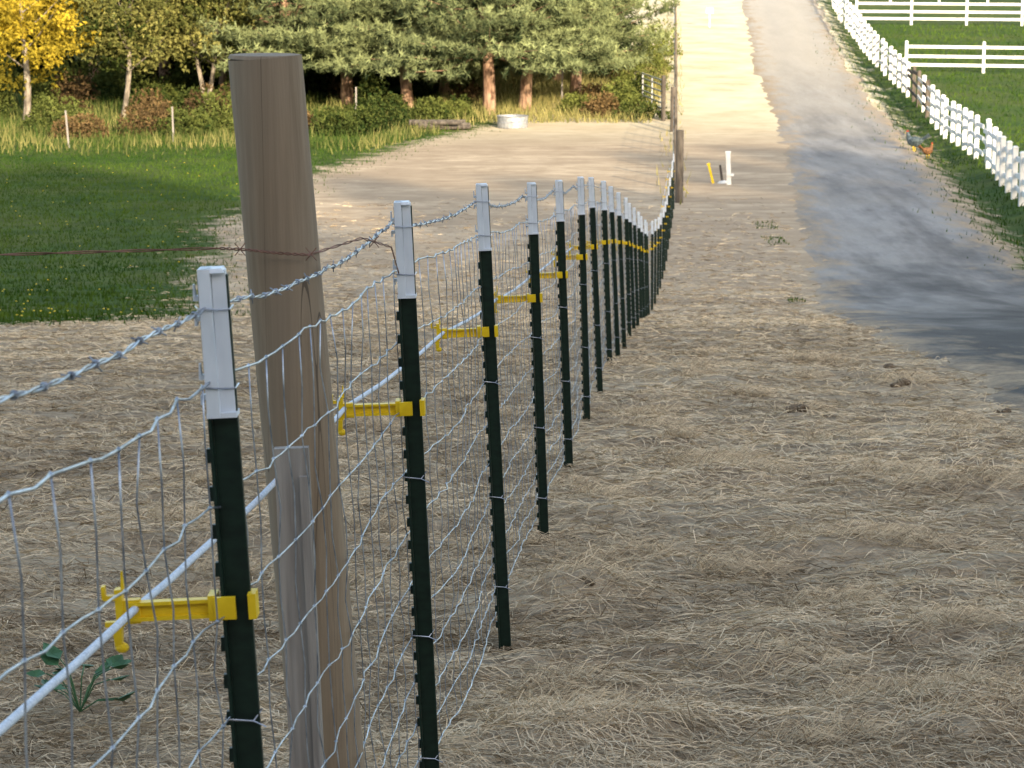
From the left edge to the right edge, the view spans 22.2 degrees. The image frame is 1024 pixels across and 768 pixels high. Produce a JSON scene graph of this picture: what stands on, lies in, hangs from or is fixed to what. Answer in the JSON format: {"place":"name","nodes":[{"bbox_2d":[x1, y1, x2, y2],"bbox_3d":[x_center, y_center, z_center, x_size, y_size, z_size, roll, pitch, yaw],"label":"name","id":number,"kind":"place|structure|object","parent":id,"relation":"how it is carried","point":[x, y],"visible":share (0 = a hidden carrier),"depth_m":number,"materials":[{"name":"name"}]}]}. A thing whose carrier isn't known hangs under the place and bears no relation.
{"place":"outdoors","nodes":[
{"label":"outdoors","id":0,"kind":"place"},
{"bbox_2d":[0,0,690,204],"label":"tall grass","id":1,"kind":"structure","parent":0,"point":[505,103],"depth_m":103.16,"materials":[{"name":"plant"}]},
{"bbox_2d":[0,0,1023,767],"bbox_3d":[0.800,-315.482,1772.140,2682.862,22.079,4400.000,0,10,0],"label":"ground","id":2,"kind":"structure","parent":0,"point":[724,102],"depth_m":46.08,"materials":[{"name":"beige plant"}]},
{"bbox_2d":[0,0,64,67],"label":"distant fir tree","id":3,"kind":"object","parent":2,"relation":"on","point":[36,62],"visible":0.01,"depth_m":124.86,"materials":[{"name":"green plant"}]},
{"bbox_2d":[0,0,107,118],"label":"yellow maple tree","id":4,"kind":"object","parent":2,"relation":"on","point":[16,25],"visible":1,"depth_m":102.66,"materials":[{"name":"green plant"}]},
{"bbox_2d":[64,110,69,147],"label":"wooden stake","id":5,"kind":"object","parent":2,"relation":"on","point":[65,111],"visible":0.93,"depth_m":91.81,"materials":[{"name":"beige wood"}]},
{"bbox_2d":[18,0,121,76],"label":"pine tree","id":6,"kind":"object","parent":2,"relation":"on","point":[76,19],"visible":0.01,"depth_m":117.30,"materials":[{"name":"green plant"}]},
{"bbox_2d":[0,8,157,71],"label":"distant fir tree","id":7,"kind":"object","parent":2,"relation":"on","point":[66,57],"visible":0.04,"depth_m":122.55,"materials":[{"name":"green plant"}]},
{"bbox_2d":[26,642,137,711],"bbox_3d":[-1.226,0.839,7.378,0.294,0.172,0.316,-3,10,-17],"label":"broadleaf weed","id":8,"kind":"object","parent":2,"relation":"on","point":[52,655],"visible":0.87,"depth_m":7.38,"materials":[{"name":"green plant"}]},
{"bbox_2d":[2,156,236,318],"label":"dandelion flowers","id":9,"kind":"object","parent":2,"relation":"on","point":[83,265],"visible":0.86,"depth_m":49.70,"materials":[{"name":"yellow plant"}]},
{"bbox_2d":[64,0,186,116],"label":"olive broadleaf tree","id":10,"kind":"object","parent":2,"relation":"on","point":[119,38],"visible":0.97,"depth_m":103.31,"materials":[{"name":"green plant"}]},
{"bbox_2d":[63,1,187,82],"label":"pine tree","id":11,"kind":"object","parent":2,"relation":"on","point":[159,65],"depth_m":117.01,"materials":[{"name":"green plant"}]},
{"bbox_2d":[101,11,220,71],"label":"distant fir tree","id":12,"kind":"object","parent":2,"relation":"on","point":[171,59],"depth_m":122.56,"materials":[{"name":"green plant"}]},
{"bbox_2d":[171,107,173,136],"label":"wooden stake","id":13,"kind":"object","parent":2,"relation":"on","point":[172,121],"visible":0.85,"depth_m":94.77,"materials":[{"name":"beige wood"}]},
{"bbox_2d":[101,266,265,767],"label":"metal fence post","id":14,"kind":"object","parent":2,"relation":"on","point":[238,604],"visible":0.88,"depth_m":3.64,"materials":[{"name":"metal"}]},
{"bbox_2d":[145,0,266,102],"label":"olive broadleaf tree","id":15,"kind":"object","parent":2,"relation":"on","point":[185,9],"visible":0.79,"depth_m":105.51,"materials":[{"name":"green plant"}]},
{"bbox_2d":[123,0,291,89],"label":"pine tree","id":16,"kind":"object","parent":2,"relation":"on","point":[222,77],"visible":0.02,"depth_m":111.09,"materials":[{"name":"green plant"}]},
{"bbox_2d":[177,0,399,71],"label":"pine tree","id":17,"kind":"object","parent":2,"relation":"on","point":[256,37],"visible":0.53,"depth_m":105.42,"materials":[{"name":"green plant"}]},
{"bbox_2d":[228,53,364,767],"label":"wooden fence post","id":18,"kind":"object","parent":2,"relation":"on","point":[273,153],"visible":0.85,"depth_m":4.93,"materials":[{"name":"brown wood"}]},
{"bbox_2d":[274,446,324,767],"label":"wooden stake","id":19,"kind":"object","parent":2,"relation":"on","point":[305,564],"visible":0.8,"depth_m":4.75,"materials":[{"name":"wood"}]},
{"bbox_2d":[0,160,673,767],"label":"woven wire fence","id":20,"kind":"object","parent":2,"relation":"on","point":[8,494],"visible":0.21,"depth_m":5.46,"materials":[{"name":"silver metal"}]},
{"bbox_2d":[0,18,683,138],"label":"undergrowth","id":21,"kind":"object","parent":2,"relation":"on","point":[625,96],"visible":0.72,"depth_m":105.34,"materials":[{"name":"green plant"}]},
{"bbox_2d":[234,0,469,104],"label":"pine tree","id":22,"kind":"object","parent":2,"relation":"on","point":[346,80],"visible":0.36,"depth_m":106.38,"materials":[{"name":"green plant"}]},
{"bbox_2d":[355,87,356,108],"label":"wooden stake","id":23,"kind":"object","parent":2,"relation":"on","point":[355,96],"visible":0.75,"depth_m":103.57,"materials":[{"name":"beige wood"}]},
{"bbox_2d":[332,200,442,767],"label":"metal fence post","id":24,"kind":"object","parent":2,"relation":"on","point":[411,408],"visible":0.93,"depth_m":6.02,"materials":[{"name":"metal"}]},
{"bbox_2d":[0,236,398,273],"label":"rusty barbed wire","id":25,"kind":"object","parent":24,"relation":"attached to","point":[152,250],"visible":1,"depth_m":4.88,"materials":[{"name":"metal"}]},
{"bbox_2d":[0,170,668,736],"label":"electric fence rope","id":26,"kind":"object","parent":24,"relation":"attached to","point":[38,696],"visible":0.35,"depth_m":3.63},
{"bbox_2d":[0,153,673,403],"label":"barbed wire strand","id":27,"kind":"object","parent":24,"relation":"attached to","point":[43,386],"visible":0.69,"depth_m":3.49},
{"bbox_2d":[311,0,482,107],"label":"pine tree","id":28,"kind":"object","parent":2,"relation":"on","point":[362,61],"visible":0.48,"depth_m":105.64,"materials":[{"name":"green plant"}]},
{"bbox_2d":[409,119,470,129],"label":"log pile","id":29,"kind":"object","parent":2,"relation":"on","point":[455,124],"visible":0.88,"depth_m":100.10,"materials":[{"name":"brown wood"}]},
{"bbox_2d":[396,19,512,97],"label":"pine tree","id":30,"kind":"object","parent":2,"relation":"on","point":[445,87],"visible":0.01,"depth_m":108.61,"materials":[{"name":"green plant"}]},
{"bbox_2d":[431,183,510,650],"bbox_3d":[-0.131,0.250,8.488,0.217,1.800,0.052,-2,10,2],"label":"metal fence post","id":31,"kind":"object","parent":2,"relation":"on","point":[489,333],"visible":0.88,"depth_m":8.45,"materials":[{"name":"metal"}]},
{"bbox_2d":[374,0,592,114],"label":"pine tree","id":32,"kind":"object","parent":2,"relation":"on","point":[532,46],"visible":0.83,"depth_m":103.33,"materials":[{"name":"green plant"}]},
{"bbox_2d":[0,197,1023,767],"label":"straw layer","id":33,"kind":"object","parent":2,"relation":"on","point":[844,695],"visible":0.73,"depth_m":10.50,"materials":[{"name":"beige plant"}]},
{"bbox_2d":[0,22,1023,325],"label":"meadow grass","id":34,"kind":"structure","parent":2,"relation":"on","point":[72,316],"depth_m":73.62,"materials":[{"name":"green plant"}]},
{"bbox_2d":[497,114,527,128],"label":"stock tank","id":35,"kind":"object","parent":2,"relation":"on","point":[512,121],"visible":1,"depth_m":100.79,"materials":[{"name":"grey metal"}]},
{"bbox_2d":[494,182,549,537],"bbox_3d":[0.035,0.063,10.868,0.217,1.800,0.051,-2,10,1],"label":"metal fence post","id":36,"kind":"object","parent":2,"relation":"on","point":[535,297],"visible":0.89,"depth_m":10.82,"materials":[{"name":"metal"}]},
{"bbox_2d":[421,0,639,110],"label":"pine tree","id":37,"kind":"object","parent":2,"relation":"on","point":[583,50],"visible":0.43,"depth_m":105.11,"materials":[{"name":"green plant"}]},
{"bbox_2d":[526,180,573,467],"bbox_3d":[0.192,-0.133,13.244,0.217,1.800,0.051,-2,11,3],"label":"metal fence post","id":38,"kind":"object","parent":2,"relation":"on","point":[562,274],"visible":0.74,"depth_m":13.20,"materials":[{"name":"metal"}]},
{"bbox_2d":[561,69,562,100],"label":"wooden stake","id":39,"kind":"object","parent":2,"relation":"on","point":[561,84],"visible":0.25,"depth_m":109.46,"materials":[{"name":"beige wood"}]},
{"bbox_2d":[551,177,589,420],"bbox_3d":[0.356,-0.339,15.627,0.217,1.800,0.051,-2,10,2],"label":"metal fence post","id":40,"kind":"object","parent":2,"relation":"on","point":[582,256],"visible":0.88,"depth_m":15.58,"materials":[{"name":"metal"}]},
{"bbox_2d":[494,0,650,82],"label":"pine tree","id":41,"kind":"object","parent":2,"relation":"on","point":[558,76],"depth_m":118.12,"materials":[{"name":"green plant"}]},
{"bbox_2d":[567,177,602,393],"bbox_3d":[0.505,-0.524,18.009,0.217,1.800,0.051,-2,10,2],"label":"metal fence post","id":42,"kind":"object","parent":2,"relation":"on","point":[593,246],"visible":0.93,"depth_m":17.97,"materials":[{"name":"metal"}]},
{"bbox_2d":[587,181,611,363],"bbox_3d":[0.668,-0.684,20.392,0.217,1.800,0.051,-3,10,-3],"label":"metal fence post","id":43,"kind":"object","parent":2,"relation":"on","point":[605,242],"visible":0.75,"depth_m":20.35,"materials":[{"name":"metal"}]},
{"bbox_2d":[597,186,619,357],"bbox_3d":[0.823,-0.824,22.802,0.217,1.800,0.052,-1,10,8],"label":"metal fence post","id":44,"kind":"object","parent":2,"relation":"on","point":[613,241],"visible":0.63,"depth_m":22.76,"materials":[{"name":"metal"}]},
{"bbox_2d":[616,192,625,348],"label":"metal fence post","id":45,"kind":"object","parent":2,"relation":"on","point":[620,263],"visible":0.76,"depth_m":25.15,"materials":[{"name":"metal"}]},
{"bbox_2d":[616,198,630,337],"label":"metal fence post","id":46,"kind":"object","parent":2,"relation":"on","point":[626,242],"visible":0.77,"depth_m":27.54,"materials":[{"name":"green metal"}]},
{"bbox_2d":[569,0,680,93],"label":"pine tree","id":47,"kind":"object","parent":2,"relation":"on","point":[624,36],"visible":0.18,"depth_m":111.25,"materials":[{"name":"green plant"}]},
{"bbox_2d":[616,203,635,331],"bbox_3d":[1.302,-1.177,29.983,0.217,1.800,0.052,-2,10,5],"label":"metal fence post","id":48,"kind":"object","parent":2,"relation":"on","point":[632,296],"visible":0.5,"depth_m":29.95,"materials":[{"name":"green metal"}]},
{"bbox_2d":[632,208,639,326],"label":"metal fence post","id":49,"kind":"object","parent":2,"relation":"on","point":[635,246],"visible":0.76,"depth_m":32.34,"materials":[{"name":"green metal"}]},
{"bbox_2d":[633,216,644,318],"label":"metal fence post","id":50,"kind":"object","parent":2,"relation":"on","point":[642,270],"visible":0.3,"depth_m":37.14,"materials":[{"name":"green metal"}]},
{"bbox_2d":[636,212,642,318],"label":"metal fence post","id":51,"kind":"object","parent":2,"relation":"on","point":[639,248],"visible":0.73,"depth_m":34.75,"materials":[{"name":"green metal"}]},
{"bbox_2d":[643,220,647,315],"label":"metal fence post","id":52,"kind":"object","parent":2,"relation":"on","point":[645,262],"visible":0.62,"depth_m":39.54,"materials":[{"name":"green metal"}]},
{"bbox_2d":[647,222,649,314],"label":"metal fence post","id":53,"kind":"object","parent":2,"relation":"on","point":[648,274],"visible":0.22,"depth_m":41.97,"materials":[{"name":"green metal"}]},
{"bbox_2d":[632,66,665,120],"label":"pasture gate","id":54,"kind":"structure","parent":2,"relation":"on","point":[663,97],"depth_m":103.53,"materials":[{"name":"wood"}]},
{"bbox_2d":[649,221,653,309],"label":"metal fence post","id":55,"kind":"object","parent":2,"relation":"on","point":[652,249],"visible":0.8,"depth_m":44.33,"materials":[{"name":"green metal"}]},
{"bbox_2d":[649,219,656,303],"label":"metal fence post","id":56,"kind":"object","parent":2,"relation":"on","point":[655,235],"visible":0.68,"depth_m":46.69,"materials":[{"name":"green metal"}]},
{"bbox_2d":[649,217,659,294],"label":"metal fence post","id":57,"kind":"object","parent":2,"relation":"on","point":[658,242],"visible":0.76,"depth_m":49.09,"materials":[{"name":"green metal"}]},
{"bbox_2d":[653,213,661,288],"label":"metal fence post","id":58,"kind":"object","parent":2,"relation":"on","point":[660,248],"visible":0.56,"depth_m":51.46,"materials":[{"name":"green metal"}]},
{"bbox_2d":[661,207,664,278],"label":"metal fence post","id":59,"kind":"object","parent":2,"relation":"on","point":[663,230],"visible":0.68,"depth_m":53.84,"materials":[{"name":"green metal"}]},
{"bbox_2d":[659,195,667,260],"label":"metal fence post","id":60,"kind":"object","parent":2,"relation":"on","point":[666,224],"visible":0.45,"depth_m":58.57,"materials":[{"name":"metal"}]},
{"bbox_2d":[664,202,666,270],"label":"metal fence post","id":61,"kind":"object","parent":2,"relation":"on","point":[665,223],"visible":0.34,"depth_m":56.23,"materials":[{"name":"metal"}]},
{"bbox_2d":[661,186,669,248],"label":"metal fence post","id":62,"kind":"object","parent":2,"relation":"on","point":[668,189],"visible":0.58,"depth_m":60.89,"materials":[{"name":"metal"}]},
{"bbox_2d":[662,177,670,238],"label":"metal fence post","id":63,"kind":"object","parent":2,"relation":"on","point":[669,208],"visible":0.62,"depth_m":63.27,"materials":[{"name":"metal"}]},
{"bbox_2d":[665,169,672,227],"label":"metal fence post","id":64,"kind":"object","parent":2,"relation":"on","point":[671,193],"visible":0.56,"depth_m":65.57,"materials":[{"name":"metal"}]},
{"bbox_2d":[665,161,673,218],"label":"metal fence post","id":65,"kind":"object","parent":2,"relation":"on","point":[672,192],"visible":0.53,"depth_m":67.99,"materials":[{"name":"metal"}]},
{"bbox_2d":[667,154,674,208],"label":"metal fence post","id":66,"kind":"object","parent":2,"relation":"on","point":[673,188],"visible":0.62,"depth_m":70.34,"materials":[{"name":"metal"}]},
{"bbox_2d":[670,87,675,131],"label":"wooden fence post","id":67,"kind":"object","parent":2,"relation":"on","point":[673,91],"visible":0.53,"depth_m":99.61,"materials":[{"name":"brown wood"}]},
{"bbox_2d":[673,3,677,178],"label":"pasture wire fence","id":68,"kind":"object","parent":2,"relation":"on","point":[675,85],"visible":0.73,"depth_m":104.26,"materials":[{"name":"grey metal"}]},
{"bbox_2d":[675,130,683,202],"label":"wooden fence post","id":69,"kind":"object","parent":2,"relation":"on","point":[679,160],"visible":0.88,"depth_m":71.97,"materials":[{"name":"brown wood"}]},
{"bbox_2d":[706,8,712,27],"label":"white sign","id":70,"kind":"object","parent":2,"relation":"on","point":[709,10],"visible":1,"depth_m":146.54,"materials":[{"name":"white"}]},
{"bbox_2d":[707,163,713,182],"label":"yellow marker stake","id":71,"kind":"object","parent":2,"relation":"on","point":[710,172],"visible":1,"depth_m":78.06,"materials":[{"name":"plastic"}]},
{"bbox_2d":[718,165,726,183],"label":"dark stake","id":72,"kind":"object","parent":2,"relation":"on","point":[722,181],"visible":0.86,"depth_m":78.06,"materials":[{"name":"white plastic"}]},
{"bbox_2d":[725,151,733,184],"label":"white marker post","id":73,"kind":"object","parent":2,"relation":"on","point":[729,174],"visible":1,"depth_m":77.51,"materials":[{"name":"white plastic"}]},
{"bbox_2d":[580,363,1011,585],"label":"dirt clods","id":74,"kind":"object","parent":2,"relation":"on","point":[795,407],"visible":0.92,"depth_m":16.55,"materials":[{"name":"brown soil"}]},
{"bbox_2d":[918,142,933,157],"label":"hen","id":75,"kind":"object","parent":2,"relation":"on","point":[927,150],"visible":0.98,"depth_m":87.86,"materials":[{"name":"orange plastic"}]},
{"bbox_2d":[831,0,1023,206],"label":"white rail fence","id":76,"kind":"object","parent":2,"relation":"on","point":[1004,151],"visible":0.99,"depth_m":97.61,"materials":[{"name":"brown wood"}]},
{"bbox_2d":[855,0,1023,26],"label":"white rail fence","id":77,"kind":"object","parent":2,"relation":"on","point":[911,3],"visible":0.87,"depth_m":148.12,"materials":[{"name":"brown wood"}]},
{"bbox_2d":[905,41,1023,72],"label":"white rail fence","id":78,"kind":"object","parent":2,"relation":"on","point":[983,57],"visible":0.88,"depth_m":122.79,"materials":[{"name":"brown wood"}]},
{"bbox_2d":[742,0,1023,411],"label":"gravel road","id":79,"kind":"structure","parent":0,"point":[882,247],"depth_m":65.72,"materials":[{"name":"grey gravel"}]},
{"bbox_2d":[906,130,930,150],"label":"hen","id":80,"kind":"object","parent":79,"relation":"on","point":[914,141],"visible":0.99,"depth_m":90.28,"materials":[{"name":"grey plastic"}]}
]}

